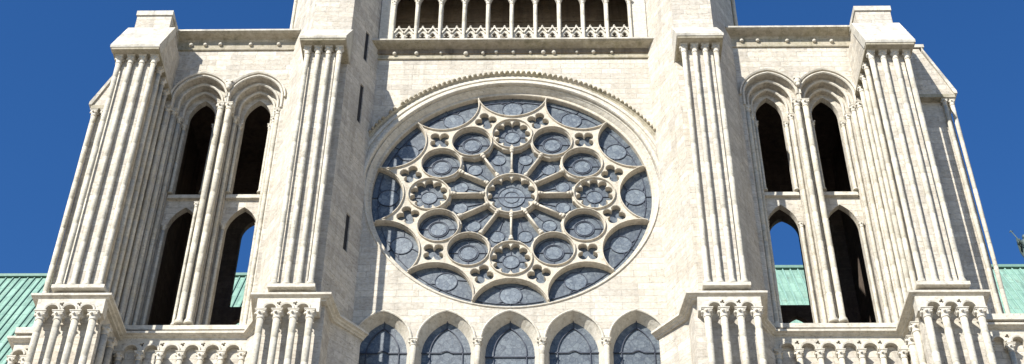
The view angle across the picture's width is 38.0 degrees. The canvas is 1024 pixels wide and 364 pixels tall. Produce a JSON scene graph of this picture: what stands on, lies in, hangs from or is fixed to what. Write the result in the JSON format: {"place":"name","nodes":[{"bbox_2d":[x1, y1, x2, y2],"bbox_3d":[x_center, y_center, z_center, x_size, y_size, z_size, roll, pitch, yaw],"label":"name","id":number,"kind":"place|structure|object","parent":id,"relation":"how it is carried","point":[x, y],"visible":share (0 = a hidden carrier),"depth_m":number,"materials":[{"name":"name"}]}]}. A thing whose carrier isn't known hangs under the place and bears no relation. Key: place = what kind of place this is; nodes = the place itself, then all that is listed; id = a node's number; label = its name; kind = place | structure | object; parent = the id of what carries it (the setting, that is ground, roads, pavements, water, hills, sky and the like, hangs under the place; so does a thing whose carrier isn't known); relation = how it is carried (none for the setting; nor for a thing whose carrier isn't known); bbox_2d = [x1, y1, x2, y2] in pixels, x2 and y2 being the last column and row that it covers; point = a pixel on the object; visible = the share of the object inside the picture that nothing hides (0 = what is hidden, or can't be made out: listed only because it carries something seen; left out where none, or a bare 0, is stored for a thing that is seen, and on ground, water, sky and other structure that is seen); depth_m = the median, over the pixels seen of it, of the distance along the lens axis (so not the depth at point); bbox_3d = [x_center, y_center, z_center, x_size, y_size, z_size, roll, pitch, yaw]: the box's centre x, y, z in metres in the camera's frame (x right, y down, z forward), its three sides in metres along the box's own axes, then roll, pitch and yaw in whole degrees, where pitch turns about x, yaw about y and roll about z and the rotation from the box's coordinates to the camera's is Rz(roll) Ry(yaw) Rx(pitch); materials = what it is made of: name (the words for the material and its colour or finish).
{"place":"outdoors","nodes":[
{"label":"outdoors","id":0,"kind":"place"},
{"bbox_2d":[0,0,1023,363],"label":"cathedral","id":1,"kind":"structure","parent":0,"point":[512,180],"depth_m":55.34,"materials":[{"name":"stone"}]},
{"bbox_2d":[358,310,411,363],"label":"lancet window","id":2,"kind":"structure","parent":1,"relation":"in","point":[386,342],"depth_m":51.84,"materials":[{"name":"glass"}]},
{"bbox_2d":[416,309,475,363],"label":"lancet window","id":3,"kind":"structure","parent":1,"relation":"in","point":[445,337],"depth_m":51.77,"materials":[{"name":"glass"}]},
{"bbox_2d":[480,309,539,363],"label":"lancet window","id":4,"kind":"structure","parent":1,"relation":"in","point":[510,336],"depth_m":51.73,"materials":[{"name":"glass"}]},
{"bbox_2d":[363,70,659,308],"bbox_3d":[-0.017,0.126,56.277,12.249,11.861,0.736,0,-42,1],"label":"rose window","id":5,"kind":"structure","parent":1,"relation":"in","point":[508,190],"depth_m":56.41,"materials":[{"name":"stone"}]},
{"bbox_2d":[544,309,603,363],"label":"lancet window","id":6,"kind":"structure","parent":1,"relation":"in","point":[573,336],"depth_m":51.69,"materials":[{"name":"glass"}]},
{"bbox_2d":[608,309,661,363],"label":"lancet window","id":7,"kind":"structure","parent":1,"relation":"in","point":[633,342],"depth_m":51.69,"materials":[{"name":"glass"}]},
{"bbox_2d":[1009,230,1023,257],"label":"statue","id":8,"kind":"object","parent":1,"relation":"on","point":[1020,243],"visible":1,"depth_m":85.92,"materials":[{"name":"green metal"}]},
{"bbox_2d":[0,0,1023,272],"label":"sky","id":9,"kind":"structure","parent":0,"point":[56,55],"materials":[{"name":"blue"}]}
]}

